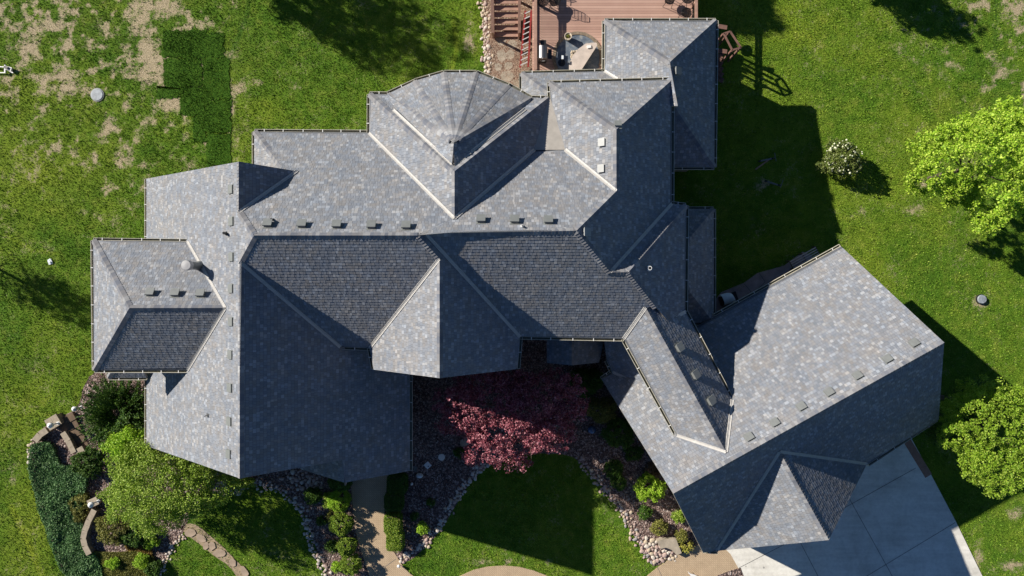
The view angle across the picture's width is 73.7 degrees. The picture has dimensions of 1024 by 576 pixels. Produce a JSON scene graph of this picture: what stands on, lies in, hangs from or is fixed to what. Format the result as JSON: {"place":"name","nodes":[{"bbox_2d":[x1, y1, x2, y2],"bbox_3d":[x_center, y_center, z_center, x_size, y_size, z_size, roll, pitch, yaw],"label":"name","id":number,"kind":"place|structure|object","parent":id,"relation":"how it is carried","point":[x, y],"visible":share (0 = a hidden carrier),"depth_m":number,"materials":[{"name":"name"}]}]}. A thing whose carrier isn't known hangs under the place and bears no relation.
{"place":"outdoors","nodes":[
{"label":"outdoors","id":0,"kind":"place"},
{"bbox_2d":[182,524,243,575],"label":"dirt path","id":1,"kind":"structure","parent":0,"point":[237,568],"depth_m":37.48,"materials":[{"name":"soil"}]},
{"bbox_2d":[184,528,195,536],"bbox_3d":[-17.647,13.433,37.485,0.651,0.090,0.465,0,90,0],"label":"stepping stone","id":2,"kind":"object","parent":1,"relation":"on","point":[189,532],"visible":1,"depth_m":37.44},
{"bbox_2d":[196,534,205,541],"bbox_3d":[-17.046,13.720,37.485,0.543,0.090,0.459,0,90,0],"label":"stepping stone","id":3,"kind":"object","parent":1,"relation":"on","point":[200,537],"visible":1,"depth_m":37.44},
{"bbox_2d":[213,549,225,556],"bbox_3d":[-16.058,14.541,37.485,0.728,0.090,0.442,0,90,0],"label":"stepping stone","id":4,"kind":"object","parent":1,"relation":"on","point":[219,553],"visible":1,"depth_m":37.44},
{"bbox_2d":[229,558,235,566],"bbox_3d":[-15.343,15.062,37.485,0.378,0.090,0.439,0,90,0],"label":"stepping stone","id":5,"kind":"object","parent":1,"relation":"on","point":[232,561],"visible":1,"depth_m":37.44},
{"bbox_2d":[241,566,248,575],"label":"stepping stone","id":6,"kind":"object","parent":1,"relation":"on","point":[244,571],"visible":1,"depth_m":37.44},
{"bbox_2d":[482,0,531,87],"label":"gravel path","id":7,"kind":"structure","parent":0,"point":[505,31],"depth_m":37.49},
{"bbox_2d":[497,49,505,61],"bbox_3d":[-0.562,-12.733,37.492,0.502,0.075,0.604,-25,90,0],"label":"flagstone","id":8,"kind":"object","parent":7,"relation":"on","point":[500,54],"visible":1,"depth_m":37.45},
{"bbox_2d":[491,0,520,38],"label":"deck stairs","id":9,"kind":"structure","parent":7,"relation":"on","point":[505,21],"depth_m":36.82,"materials":[{"name":"brown wood"}]},
{"bbox_2d":[500,71,513,81],"bbox_3d":[-0.264,-11.649,37.492,0.712,0.075,0.606,27,90,0],"label":"flagstone","id":10,"kind":"object","parent":7,"relation":"on","point":[503,77],"visible":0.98,"depth_m":37.45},
{"bbox_2d":[507,40,516,49],"bbox_3d":[0.012,-13.374,37.492,0.494,0.075,0.526,29,90,0],"label":"flagstone","id":11,"kind":"object","parent":7,"relation":"on","point":[511,43],"visible":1,"depth_m":37.45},
{"bbox_2d":[0,0,1023,575],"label":"lawn","id":12,"kind":"structure","parent":0,"point":[150,132],"depth_m":37.50,"materials":[{"name":"green plant"}]},
{"bbox_2d":[0,65,13,73],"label":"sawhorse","id":13,"kind":"object","parent":12,"relation":"on","point":[9,69],"visible":1,"depth_m":37.33,"materials":[{"name":"white paint"}]},
{"bbox_2d":[90,88,103,101],"bbox_3d":[-22.764,-10.605,37.473,0.739,0.094,0.739,0,90,0],"label":"utility cover","id":14,"kind":"object","parent":12,"relation":"on","point":[97,94],"visible":1,"depth_m":37.43,"materials":[{"name":"plastic"}]},
{"bbox_2d":[32,373,223,575],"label":"gravel bed","id":15,"kind":"object","parent":12,"relation":"on","point":[100,487],"visible":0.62,"depth_m":37.48,"materials":[{"name":"gravel"}]},
{"bbox_2d":[32,427,52,442],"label":"stone wall","id":16,"kind":"structure","parent":15,"relation":"on","point":[40,435],"depth_m":37.10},
{"bbox_2d":[44,413,63,429],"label":"stone pier","id":17,"kind":"structure","parent":15,"relation":"on","point":[54,418],"depth_m":37.02,"materials":[{"name":"stone"}]},
{"bbox_2d":[27,441,102,575],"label":"juniper","id":18,"kind":"object","parent":15,"relation":"on","point":[61,477],"visible":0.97,"depth_m":37.20,"materials":[{"name":"plant"}]},
{"bbox_2d":[60,431,77,453],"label":"stone wall","id":19,"kind":"structure","parent":15,"relation":"on","point":[71,444],"depth_m":37.10,"materials":[{"name":"stone"}]},
{"bbox_2d":[59,412,87,447],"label":"garden steps","id":20,"kind":"structure","parent":15,"relation":"on","point":[70,424],"depth_m":37.34,"materials":[{"name":"stone"}]},
{"bbox_2d":[68,491,89,522],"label":"shrub","id":21,"kind":"object","parent":15,"relation":"on","point":[76,517],"visible":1,"depth_m":37.12,"materials":[{"name":"green plant"}]},
{"bbox_2d":[76,445,86,453],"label":"stone wall","id":22,"kind":"structure","parent":15,"relation":"on","point":[81,449],"depth_m":37.14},
{"bbox_2d":[67,447,105,479],"bbox_3d":[-23.052,9.491,37.059,1.981,0.972,1.838,0,90,0],"label":"dark shrub","id":23,"kind":"object","parent":15,"relation":"on","point":[77,458],"visible":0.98,"depth_m":36.90,"materials":[{"name":"green plant"}]},
{"bbox_2d":[80,507,100,555],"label":"stone wall","id":24,"kind":"structure","parent":15,"relation":"on","point":[87,544],"depth_m":37.06,"materials":[{"name":"stone"}]},
{"bbox_2d":[87,497,102,506],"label":"stone pier","id":25,"kind":"structure","parent":15,"relation":"on","point":[94,499],"depth_m":37.02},
{"bbox_2d":[76,373,143,458],"bbox_3d":[-21.264,6.727,36.553,4.452,2.010,4.993,0,90,0],"label":"yew","id":26,"kind":"object","parent":15,"relation":"on","point":[108,400],"visible":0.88,"depth_m":36.38,"materials":[{"name":"green plant"}]},
{"bbox_2d":[102,556,119,569],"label":"bright perennial","id":27,"kind":"object","parent":15,"relation":"on","point":[115,563],"visible":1,"depth_m":37.15,"materials":[{"name":"green plant"}]},
{"bbox_2d":[93,513,132,545],"bbox_3d":[-21.470,13.016,36.951,2.232,1.184,1.920,0,90,0],"label":"olive shrub","id":28,"kind":"object","parent":15,"relation":"on","point":[106,536],"visible":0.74,"depth_m":36.65,"materials":[{"name":"green plant"}]},
{"bbox_2d":[98,424,143,473],"bbox_3d":[-19.875,8.237,35.882,2.466,3.342,2.411,41,90,0],"label":"lime shrub","id":29,"kind":"object","parent":15,"relation":"on","point":[116,440],"visible":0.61,"depth_m":35.03,"materials":[{"name":"green plant"}]},
{"bbox_2d":[90,551,157,575],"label":"groundcover","id":30,"kind":"object","parent":15,"relation":"on","point":[127,555],"visible":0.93,"depth_m":37.35,"materials":[{"name":"green plant"}]},
{"bbox_2d":[118,524,147,547],"bbox_3d":[-20.596,13.371,37.030,1.694,1.025,1.439,0,90,0],"label":"dark shrub","id":31,"kind":"object","parent":15,"relation":"on","point":[135,542],"visible":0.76,"depth_m":36.74,"materials":[{"name":"green plant"}]},
{"bbox_2d":[125,544,153,555],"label":"orange groundcover","id":32,"kind":"object","parent":15,"relation":"on","point":[140,549],"visible":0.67,"depth_m":37.39,"materials":[{"name":"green plant"}]},
{"bbox_2d":[132,552,150,569],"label":"bright perennial","id":33,"kind":"object","parent":15,"relation":"on","point":[143,559],"visible":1,"depth_m":37.05,"materials":[{"name":"green plant"}]},
{"bbox_2d":[143,535,160,549],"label":"bright perennial","id":34,"kind":"object","parent":15,"relation":"on","point":[152,544],"visible":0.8,"depth_m":37.05,"materials":[{"name":"green plant"}]},
{"bbox_2d":[143,559,162,575],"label":"dark shrub","id":35,"kind":"object","parent":15,"relation":"on","point":[154,572],"visible":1,"depth_m":37.04,"materials":[{"name":"green plant"}]},
{"bbox_2d":[95,438,245,542],"bbox_3d":[-17.360,10.067,35.070,7.267,4.978,5.260,0,90,0],"label":"ornamental tree","id":36,"kind":"object","parent":15,"relation":"on","point":[136,485],"visible":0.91,"depth_m":33.92,"materials":[{"name":"green plant"}]},
{"bbox_2d":[155,85,180,98],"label":"fresh sod","id":37,"kind":"structure","parent":12,"relation":"on","point":[170,91],"depth_m":37.48,"materials":[{"name":"plant"}]},
{"bbox_2d":[163,57,202,86],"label":"fresh sod","id":38,"kind":"structure","parent":12,"relation":"on","point":[166,67],"depth_m":37.48,"materials":[{"name":"plant"}]},
{"bbox_2d":[161,29,206,58],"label":"fresh sod","id":39,"kind":"structure","parent":12,"relation":"on","point":[174,49],"depth_m":37.48,"materials":[{"name":"plant"}]},
{"bbox_2d":[179,85,205,115],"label":"fresh sod","id":40,"kind":"structure","parent":12,"relation":"on","point":[191,103],"depth_m":37.48,"materials":[{"name":"plant"}]},
{"bbox_2d":[157,29,230,165],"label":"sod grass","id":41,"kind":"structure","parent":12,"relation":"on","point":[195,96],"depth_m":37.46,"materials":[{"name":"plant"}]},
{"bbox_2d":[192,115,206,142],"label":"fresh sod","id":42,"kind":"structure","parent":12,"relation":"on","point":[197,128],"depth_m":37.48,"materials":[{"name":"plant"}]},
{"bbox_2d":[202,31,224,57],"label":"fresh sod","id":43,"kind":"structure","parent":12,"relation":"on","point":[211,44],"depth_m":37.47,"materials":[{"name":"plant"}]},
{"bbox_2d":[201,57,230,99],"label":"fresh sod","id":44,"kind":"structure","parent":12,"relation":"on","point":[225,80],"depth_m":37.47,"materials":[{"name":"plant"}]},
{"bbox_2d":[205,132,230,166],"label":"fresh sod","id":45,"kind":"structure","parent":12,"relation":"on","point":[210,154],"depth_m":37.47,"materials":[{"name":"plant"}]},
{"bbox_2d":[204,99,232,133],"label":"fresh sod","id":46,"kind":"structure","parent":12,"relation":"on","point":[223,104],"depth_m":37.47,"materials":[{"name":"plant"}]},
{"bbox_2d":[27,0,493,575],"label":"river stones","id":47,"kind":"object","parent":12,"relation":"on","point":[489,64],"visible":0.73,"depth_m":37.44,"materials":[{"name":"stone"}]},
{"bbox_2d":[216,468,368,575],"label":"gravel bed","id":48,"kind":"object","parent":12,"relation":"on","point":[319,529],"visible":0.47,"depth_m":37.48,"materials":[{"name":"gravel"}]},
{"bbox_2d":[226,477,256,488],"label":"shrub","id":49,"kind":"object","parent":48,"relation":"on","point":[246,482],"visible":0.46,"depth_m":37.14,"materials":[{"name":"green plant"}]},
{"bbox_2d":[303,487,321,505],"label":"spiky perennial","id":50,"kind":"object","parent":48,"relation":"on","point":[314,499],"visible":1,"depth_m":36.97,"materials":[{"name":"green plant"}]},
{"bbox_2d":[316,516,327,525],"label":"perennial","id":51,"kind":"object","parent":48,"relation":"on","point":[320,520],"visible":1,"depth_m":37.27,"materials":[{"name":"green plant"}]},
{"bbox_2d":[321,491,336,509],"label":"perennial","id":52,"kind":"object","parent":48,"relation":"on","point":[325,498],"visible":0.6,"depth_m":37.07,"materials":[{"name":"green plant"}]},
{"bbox_2d":[325,509,335,519],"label":"perennial","id":53,"kind":"object","parent":48,"relation":"on","point":[328,515],"visible":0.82,"depth_m":37.20,"materials":[{"name":"green plant"}]},
{"bbox_2d":[324,539,337,555],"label":"perennial","id":54,"kind":"object","parent":48,"relation":"on","point":[330,545],"visible":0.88,"depth_m":37.10,"materials":[{"name":"green plant"}]},
{"bbox_2d":[331,561,340,573],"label":"perennial","id":55,"kind":"object","parent":48,"relation":"on","point":[335,568],"visible":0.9,"depth_m":37.18,"materials":[{"name":"green plant"}]},
{"bbox_2d":[326,489,351,511],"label":"boxwood","id":56,"kind":"object","parent":48,"relation":"on","point":[336,495],"visible":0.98,"depth_m":36.72,"materials":[{"name":"green plant"}]},
{"bbox_2d":[327,478,352,491],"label":"boxwood","id":57,"kind":"object","parent":48,"relation":"on","point":[334,485],"visible":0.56,"depth_m":36.69,"materials":[{"name":"green plant"}]},
{"bbox_2d":[328,512,354,536],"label":"boxwood","id":58,"kind":"object","parent":48,"relation":"on","point":[344,529],"visible":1,"depth_m":36.76,"materials":[{"name":"green plant"}]},
{"bbox_2d":[335,535,357,556],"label":"boxwood","id":59,"kind":"object","parent":48,"relation":"on","point":[347,550],"visible":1,"depth_m":36.76,"materials":[{"name":"green plant"}]},
{"bbox_2d":[338,553,362,575],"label":"boxwood","id":60,"kind":"object","parent":48,"relation":"on","point":[343,566],"visible":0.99,"depth_m":36.70,"materials":[{"name":"green plant"}]},
{"bbox_2d":[32,339,697,575],"bbox_3d":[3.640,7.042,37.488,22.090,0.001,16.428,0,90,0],"label":"gravel bed","id":61,"kind":"object","parent":12,"relation":"on","point":[672,501],"visible":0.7,"depth_m":37.49,"materials":[{"name":"gravel"}]},
{"bbox_2d":[383,511,402,535],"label":"clipped hedge","id":62,"kind":"object","parent":61,"relation":"on","point":[392,523],"visible":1,"depth_m":36.80,"materials":[{"name":"green plant"}]},
{"bbox_2d":[383,492,404,511],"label":"clipped hedge","id":63,"kind":"object","parent":61,"relation":"on","point":[394,503],"visible":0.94,"depth_m":36.78,"materials":[{"name":"green plant"}]},
{"bbox_2d":[386,529,404,552],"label":"clipped hedge","id":64,"kind":"object","parent":61,"relation":"on","point":[391,543],"visible":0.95,"depth_m":36.77,"materials":[{"name":"green plant"}]},
{"bbox_2d":[386,472,408,494],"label":"clipped hedge","id":65,"kind":"object","parent":61,"relation":"on","point":[395,487],"visible":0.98,"depth_m":36.78,"materials":[{"name":"green plant"}]},
{"bbox_2d":[410,511,418,520],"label":"perennial","id":66,"kind":"object","parent":61,"relation":"on","point":[414,516],"visible":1,"depth_m":37.31,"materials":[{"name":"green plant"}]},
{"bbox_2d":[416,520,429,535],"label":"perennial","id":67,"kind":"object","parent":61,"relation":"on","point":[421,529],"visible":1,"depth_m":37.18,"materials":[{"name":"green plant"}]},
{"bbox_2d":[426,497,434,507],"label":"perennial","id":68,"kind":"object","parent":61,"relation":"on","point":[429,502],"visible":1,"depth_m":37.33,"materials":[{"name":"green plant"}]},
{"bbox_2d":[452,447,464,459],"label":"perennial","id":69,"kind":"object","parent":61,"relation":"on","point":[456,454],"visible":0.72,"depth_m":37.27,"materials":[{"name":"green plant"}]},
{"bbox_2d":[431,367,589,473],"bbox_3d":[-0.083,6.243,34.886,8.022,5.343,5.972,0,90,0],"label":"red maple tree","id":70,"kind":"object","parent":61,"relation":"on","point":[517,387],"visible":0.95,"depth_m":33.44,"materials":[{"name":"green plant"}]},
{"bbox_2d":[569,367,603,398],"bbox_3d":[4.044,5.109,36.724,1.988,1.630,1.703,0,90,0],"label":"rounded shrub","id":71,"kind":"object","parent":61,"relation":"on","point":[595,380],"visible":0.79,"depth_m":36.33,"materials":[{"name":"green plant"}]},
{"bbox_2d":[588,426,595,433],"bbox_3d":[4.336,7.705,37.182,0.440,0.637,0.440,0,90,0],"label":"gazing ball","id":72,"kind":"object","parent":61,"relation":"on","point":[591,429],"visible":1,"depth_m":36.93,"materials":[{"name":"glass"}]},
{"bbox_2d":[586,396,617,424],"bbox_3d":[4.785,6.630,36.778,1.831,1.523,1.576,0,90,0],"label":"rounded shrub","id":73,"kind":"object","parent":61,"relation":"on","point":[607,413],"visible":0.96,"depth_m":36.46,"materials":[{"name":"green plant"}]},
{"bbox_2d":[602,459,623,478],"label":"shrub","id":74,"kind":"object","parent":61,"relation":"on","point":[619,468],"visible":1,"depth_m":37.13,"materials":[{"name":"green plant"}]},
{"bbox_2d":[599,416,634,448],"bbox_3d":[5.812,7.854,36.755,1.819,1.568,1.782,41,90,0],"label":"rounded shrub","id":75,"kind":"object","parent":61,"relation":"on","point":[627,436],"visible":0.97,"depth_m":36.42,"materials":[{"name":"green plant"}]},
{"bbox_2d":[610,475,626,491],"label":"shrub","id":76,"kind":"object","parent":61,"relation":"on","point":[614,482],"visible":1,"depth_m":37.16,"materials":[{"name":"green plant"}]},
{"bbox_2d":[622,445,643,461],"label":"shrub","id":77,"kind":"object","parent":61,"relation":"on","point":[637,456],"visible":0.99,"depth_m":37.19,"materials":[{"name":"green plant"}]},
{"bbox_2d":[637,504,653,520],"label":"shrub","id":78,"kind":"object","parent":61,"relation":"on","point":[648,512],"visible":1,"depth_m":37.11,"materials":[{"name":"green plant"}]},
{"bbox_2d":[632,471,667,502],"bbox_3d":[7.450,10.711,36.810,1.917,1.460,1.617,0,90,0],"label":"bright shrub","id":79,"kind":"object","parent":61,"relation":"on","point":[642,494],"visible":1,"depth_m":36.53,"materials":[{"name":"green plant"}]},
{"bbox_2d":[642,461,659,476],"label":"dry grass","id":80,"kind":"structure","parent":61,"relation":"on","point":[649,468],"depth_m":36.97,"materials":[{"name":"green plant"}]},
{"bbox_2d":[650,519,668,535],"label":"shrub","id":81,"kind":"object","parent":61,"relation":"on","point":[656,524],"visible":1,"depth_m":37.05,"materials":[{"name":"green plant"}]},
{"bbox_2d":[656,537,680,554],"bbox_3d":[8.555,14.092,37.325,1.348,0.410,0.879,0,90,0],"label":"flat boulder","id":82,"kind":"object","parent":61,"relation":"on","point":[671,543],"visible":1,"depth_m":37.12,"materials":[{"name":"stone"}]},
{"bbox_2d":[670,509,685,524],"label":"shrub","id":83,"kind":"object","parent":61,"relation":"on","point":[678,516],"visible":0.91,"depth_m":37.04,"materials":[{"name":"green plant"}]},
{"bbox_2d":[674,528,688,543],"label":"shrub","id":84,"kind":"object","parent":61,"relation":"on","point":[681,534],"visible":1,"depth_m":37.05,"materials":[{"name":"green plant"}]},
{"bbox_2d":[679,540,693,553],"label":"yellow shrub","id":85,"kind":"object","parent":61,"relation":"on","point":[684,548],"visible":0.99,"depth_m":37.16,"materials":[{"name":"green plant"}]},
{"bbox_2d":[90,18,943,553],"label":"house","id":86,"kind":"structure","parent":12,"relation":"on","point":[312,300],"depth_m":30.28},
{"bbox_2d":[351,475,737,575],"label":"walkway","id":87,"kind":"structure","parent":12,"relation":"on","point":[368,494],"depth_m":37.45,"materials":[{"name":"concrete"}]},
{"bbox_2d":[532,0,697,70],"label":"deck","id":88,"kind":"structure","parent":12,"relation":"on","point":[552,25],"depth_m":35.90,"materials":[{"name":"brown wood"}]},
{"bbox_2d":[519,10,531,67],"bbox_3d":[0.727,-13.319,36.568,0.537,1.319,2.662,3,90,0],"label":"ladder","id":89,"kind":"object","parent":88,"relation":"attached to","point":[529,36],"visible":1,"depth_m":36.51,"materials":[{"name":"metal"}]},
{"bbox_2d":[538,40,551,62],"bbox_3d":[1.686,-12.217,35.420,0.730,0.960,1.118,0,90,0],"label":"barbecue grill","id":90,"kind":"object","parent":88,"relation":"on","point":[542,52],"visible":1,"depth_m":35.05,"materials":[{"name":"metal"}]},
{"bbox_2d":[549,0,560,8],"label":"patio chair","id":91,"kind":"object","parent":88,"relation":"on","point":[554,3],"visible":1,"depth_m":35.44,"materials":[{"name":"black metal"}]},
{"bbox_2d":[552,31,601,69],"bbox_3d":[3.448,-12.339,35.858,2.640,0.115,2.260,0,90,0],"label":"stone hearth","id":92,"kind":"object","parent":88,"relation":"on","point":[572,45],"visible":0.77,"depth_m":35.87,"materials":[{"name":"stone"}]},
{"bbox_2d":[558,55,564,65],"bbox_3d":[2.608,-11.836,35.555,0.400,0.690,0.390,0,90,0],"label":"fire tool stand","id":93,"kind":"object","parent":92,"relation":"on","point":[561,62],"visible":1,"depth_m":35.85,"materials":[{"name":"black metal"}]},
{"bbox_2d":[564,32,571,40],"bbox_3d":[2.917,-13.098,35.654,0.391,0.492,0.391,0,90,0],"label":"planter pot","id":94,"kind":"object","parent":92,"relation":"on","point":[568,36],"visible":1,"depth_m":35.51,"materials":[{"name":"beige ceramic"}]},
{"bbox_2d":[569,43,596,69],"bbox_3d":[3.607,-12.053,35.690,0.778,0.420,2.026,33,90,0],"label":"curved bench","id":95,"kind":"object","parent":88,"relation":"on","point":[581,56],"visible":0.85,"depth_m":35.48,"materials":[{"name":"stone"}]},
{"bbox_2d":[718,24,740,82],"bbox_3d":[10.632,-12.495,36.450,2.564,2.150,2.594,0,90,0],"label":"side landing","id":96,"kind":"object","parent":12,"relation":"on","point":[721,52],"visible":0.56,"depth_m":35.97,"materials":[{"name":"red wood"}]},
{"bbox_2d":[786,246,819,269],"bbox_3d":[15.879,-1.647,37.271,1.660,0.458,0.560,-29,90,0],"label":"slatted bench","id":97,"kind":"object","parent":12,"relation":"on","point":[802,254],"visible":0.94,"depth_m":37.04,"materials":[{"name":"wood"}]},
{"bbox_2d":[815,138,865,179],"bbox_3d":[17.777,-6.868,36.626,2.393,1.829,2.213,29,90,0],"label":"viburnum","id":98,"kind":"object","parent":12,"relation":"on","point":[853,160],"visible":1,"depth_m":36.31,"materials":[{"name":"green plant"}]},
{"bbox_2d":[925,410,968,450],"bbox_3d":[22.936,7.565,36.140,2.148,2.851,2.191,0,90,0],"label":"scrub tree","id":99,"kind":"object","parent":12,"relation":"on","point":[933,427],"visible":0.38,"depth_m":35.77,"materials":[{"name":"green plant"}]},
{"bbox_2d":[902,95,1023,238],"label":"maple tree","id":100,"kind":"object","parent":12,"relation":"on","point":[968,189],"visible":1,"depth_m":32.09,"materials":[{"name":"green plant"}]},
{"bbox_2d":[940,377,1003,436],"bbox_3d":[23.547,5.921,35.505,2.909,4.120,2.912,21,90,0],"label":"young tree","id":101,"kind":"object","parent":12,"relation":"on","point":[972,415],"visible":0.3,"depth_m":34.49,"materials":[{"name":"green plant"}]},
{"bbox_2d":[936,374,1023,499],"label":"broadleaf tree","id":102,"kind":"object","parent":12,"relation":"on","point":[972,458],"visible":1,"depth_m":32.15,"materials":[{"name":"green plant"}]},
{"bbox_2d":[975,294,986,303],"bbox_3d":[25.723,0.615,37.418,0.538,0.204,0.538,0,90,0],"label":"well cap","id":103,"kind":"object","parent":12,"relation":"on","point":[980,298],"visible":1,"depth_m":37.32,"materials":[{"name":"metal"}]},
{"bbox_2d":[537,0,548,8],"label":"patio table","id":104,"kind":"object","parent":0,"point":[542,3],"visible":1,"depth_m":35.19,"materials":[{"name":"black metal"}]},
{"bbox_2d":[679,6,693,17],"bbox_3d":[9.043,-14.277,35.420,0.568,0.964,0.587,30,90,0],"label":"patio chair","id":105,"kind":"object","parent":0,"point":[687,14],"visible":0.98,"depth_m":35.44,"materials":[{"name":"black metal"}]},
{"bbox_2d":[718,568,742,575],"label":"gravel bed","id":106,"kind":"object","parent":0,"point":[736,572],"visible":1,"depth_m":37.44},
{"bbox_2d":[716,252,812,311],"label":"patio","id":107,"kind":"structure","parent":0,"point":[755,282],"depth_m":37.47,"materials":[{"name":"concrete"}]},
{"bbox_2d":[718,291,738,305],"bbox_3d":[11.856,0.621,37.210,0.950,0.580,0.831,-20,90,0],"label":"barrel cover","id":108,"kind":"object","parent":107,"relation":"on","point":[728,298],"visible":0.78,"depth_m":37.04,"materials":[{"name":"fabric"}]},
{"bbox_2d":[727,439,981,575],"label":"driveway","id":109,"kind":"structure","parent":0,"point":[903,514],"depth_m":37.45,"materials":[{"name":"concrete"}]},
{"bbox_2d":[867,523,953,575],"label":"concrete joint","id":110,"kind":"object","parent":109,"relation":"on","point":[910,549],"visible":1,"depth_m":37.45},
{"bbox_2d":[904,439,931,477],"bbox_3d":[22.119,9.111,37.445,0.420,0.001,2.814,-31,90,0],"label":"brick border","id":111,"kind":"object","parent":109,"relation":"on","point":[918,459],"visible":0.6,"depth_m":37.45,"materials":[{"name":"brick"}]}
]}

